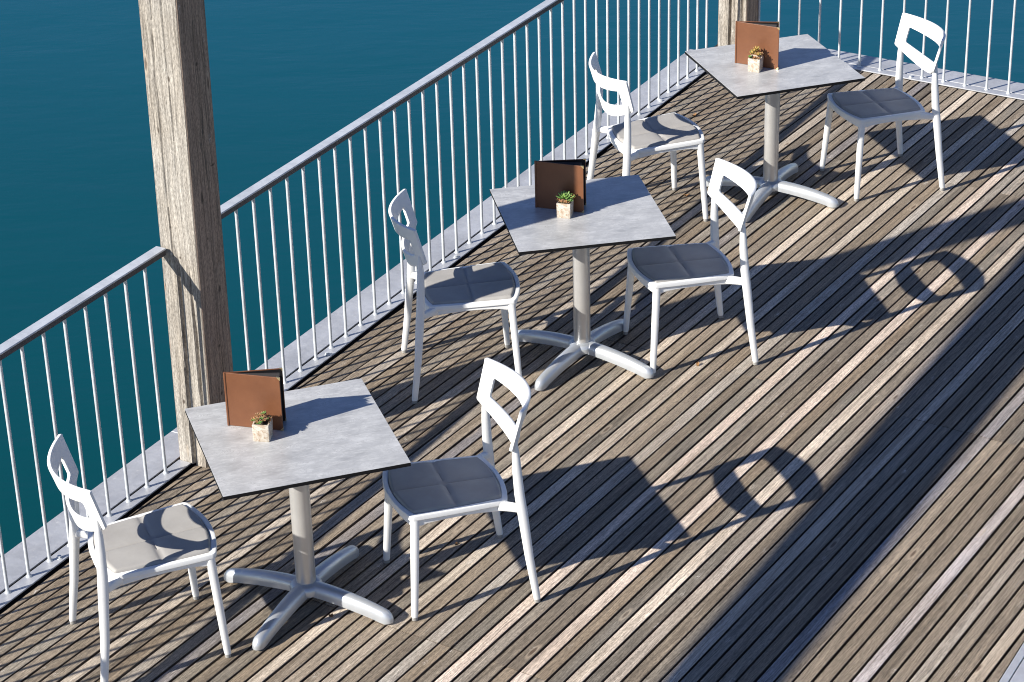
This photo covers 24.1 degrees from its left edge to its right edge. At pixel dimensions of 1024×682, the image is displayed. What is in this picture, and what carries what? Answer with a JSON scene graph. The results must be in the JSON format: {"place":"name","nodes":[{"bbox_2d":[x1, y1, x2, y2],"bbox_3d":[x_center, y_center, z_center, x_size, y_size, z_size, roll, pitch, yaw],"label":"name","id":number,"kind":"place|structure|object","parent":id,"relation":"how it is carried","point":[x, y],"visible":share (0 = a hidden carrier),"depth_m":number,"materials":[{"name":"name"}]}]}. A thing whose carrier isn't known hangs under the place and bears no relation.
{"place":"outdoors","nodes":[
{"label":"outdoors","id":0,"kind":"place"},
{"bbox_2d":[0,0,1023,556],"bbox_3d":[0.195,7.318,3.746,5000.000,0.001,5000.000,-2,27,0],"label":"lake water","id":1,"kind":"structure","parent":0,"point":[290,80],"depth_m":21.79,"materials":[{"name":"teal liquid"}]},
{"bbox_2d":[0,44,1023,681],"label":"deck subframe","id":2,"kind":"object","parent":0,"point":[190,466],"depth_m":11.29,"materials":[{"name":"black"}]},
{"bbox_2d":[0,70,1023,681],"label":"deck","id":3,"kind":"structure","parent":2,"relation":"on","point":[828,486],"depth_m":10.10,"materials":[{"name":"brown wood"}]},
{"bbox_2d":[0,246,190,608],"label":"railing","id":4,"kind":"object","parent":3,"relation":"attached to","point":[46,540],"visible":0.85,"depth_m":9.68,"materials":[{"name":"metal"}]},
{"bbox_2d":[47,434,230,681],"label":"chair","id":5,"kind":"object","parent":3,"relation":"on","point":[175,537],"visible":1,"depth_m":8.83,"materials":[{"name":"white plastic"}]},
{"bbox_2d":[138,0,232,467],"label":"timber post","id":6,"kind":"object","parent":3,"relation":"on","point":[177,70],"visible":0.89,"depth_m":9.74,"materials":[{"name":"brown wood"}]},
{"bbox_2d":[185,378,410,650],"bbox_3d":[-0.803,0.681,9.142,0.700,0.740,0.700,-10,28,-16],"label":"bistro table","id":7,"kind":"object","parent":3,"relation":"on","point":[336,431],"visible":1,"depth_m":9.03,"materials":[{"name":"stone"}]},
{"bbox_2d":[223,368,286,430],"bbox_3d":[-0.966,0.221,8.986,0.222,0.226,0.082,-2,27,0],"label":"menu book","id":8,"kind":"object","parent":7,"relation":"on","point":[249,394],"visible":0.96,"depth_m":8.97,"materials":[{"name":"brown leather"}]},
{"bbox_2d":[250,411,272,441],"bbox_3d":[-0.933,0.313,8.938,0.083,0.106,0.084,2,27,7],"label":"potted succulent","id":9,"kind":"object","parent":7,"relation":"on","point":[262,427],"visible":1,"depth_m":8.92,"materials":[{"name":"beige plant"}]},
{"bbox_2d":[171,0,707,432],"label":"railing","id":10,"kind":"object","parent":3,"relation":"attached to","point":[320,336],"visible":0.66,"depth_m":11.79,"materials":[{"name":"metal"}]},
{"bbox_2d":[388,189,521,403],"bbox_3d":[-0.251,-0.227,10.781,0.572,0.836,0.524,-5,27,-6],"label":"chair","id":11,"kind":"object","parent":3,"relation":"on","point":[493,285],"visible":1,"depth_m":10.70,"materials":[{"name":"white plastic"}]},
{"bbox_2d":[382,358,540,620],"bbox_3d":[-0.205,0.563,9.236,0.572,0.836,0.524,-9,28,-15],"label":"chair","id":12,"kind":"object","parent":3,"relation":"on","point":[419,493],"visible":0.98,"depth_m":9.18,"materials":[{"name":"white plastic"}]},
{"bbox_2d":[490,175,675,390],"bbox_3d":[0.316,-0.248,10.900,0.700,0.740,0.700,-6,27,-9],"label":"bistro table","id":13,"kind":"object","parent":3,"relation":"on","point":[620,210],"visible":0.99,"depth_m":10.80,"materials":[{"name":"grey stone"}]},
{"bbox_2d":[534,158,585,212],"bbox_3d":[0.218,-0.691,10.707,0.231,0.226,0.089,-2,27,0],"label":"menu book","id":14,"kind":"object","parent":13,"relation":"on","point":[553,178],"visible":0.99,"depth_m":10.69,"materials":[{"name":"brown leather"}]},
{"bbox_2d":[556,190,575,218],"bbox_3d":[0.239,-0.613,10.677,0.092,0.116,0.086,5,28,13],"label":"potted succulent","id":15,"kind":"object","parent":13,"relation":"on","point":[564,203],"visible":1,"depth_m":10.65,"materials":[{"name":"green plant"}]},
{"bbox_2d":[587,52,707,221],"bbox_3d":[0.686,-1.045,12.332,0.572,0.836,0.524,-10,28,-16],"label":"chair","id":16,"kind":"object","parent":3,"relation":"on","point":[671,133],"visible":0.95,"depth_m":12.26,"materials":[{"name":"white plastic"}]},
{"bbox_2d":[623,158,758,375],"bbox_3d":[0.822,-0.345,10.956,0.572,0.836,0.524,-8,28,-12],"label":"chair","id":17,"kind":"object","parent":3,"relation":"on","point":[656,270],"visible":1,"depth_m":10.89,"materials":[{"name":"white plastic"}]},
{"bbox_2d":[718,0,757,45],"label":"timber post","id":18,"kind":"object","parent":3,"relation":"on","point":[731,13],"visible":0.56,"depth_m":14.46,"materials":[{"name":"brown wood"}]},
{"bbox_2d":[685,34,864,222],"bbox_3d":[1.355,-1.095,12.499,0.700,0.740,0.700,-10,28,-16],"label":"bistro table","id":19,"kind":"object","parent":3,"relation":"on","point":[806,61],"visible":0.81,"depth_m":12.39,"materials":[{"name":"silver metal"}]},
{"bbox_2d":[748,46,763,72],"bbox_3d":[1.245,-1.442,12.231,0.075,0.127,0.083,10,29,21],"label":"potted succulent","id":20,"kind":"object","parent":19,"relation":"on","point":[755,63],"visible":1,"depth_m":12.22,"materials":[{"name":"beige plant"}]},
{"bbox_2d":[735,21,779,69],"bbox_3d":[1.271,-1.529,12.290,0.242,0.226,0.087,12,30,25],"label":"menu book","id":21,"kind":"object","parent":19,"relation":"on","point":[763,36],"visible":0.99,"depth_m":12.25,"materials":[{"name":"brown leather"}]},
{"bbox_2d":[820,13,945,201],"bbox_3d":[1.972,-1.242,12.648,0.572,0.836,0.524,-10,28,-15],"label":"chair","id":22,"kind":"object","parent":3,"relation":"on","point":[861,110],"visible":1,"depth_m":12.59,"materials":[{"name":"white plastic"}]},
{"bbox_2d":[758,0,1023,99],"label":"railing","id":23,"kind":"object","parent":3,"relation":"attached to","point":[987,84],"visible":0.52,"depth_m":14.12,"materials":[{"name":"metal"}]},
{"bbox_2d":[999,643,1023,681],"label":"edge flashing","id":24,"kind":"object","parent":3,"relation":"attached to","point":[1018,675],"depth_m":8.78,"materials":[{"name":"metal"}]}
]}

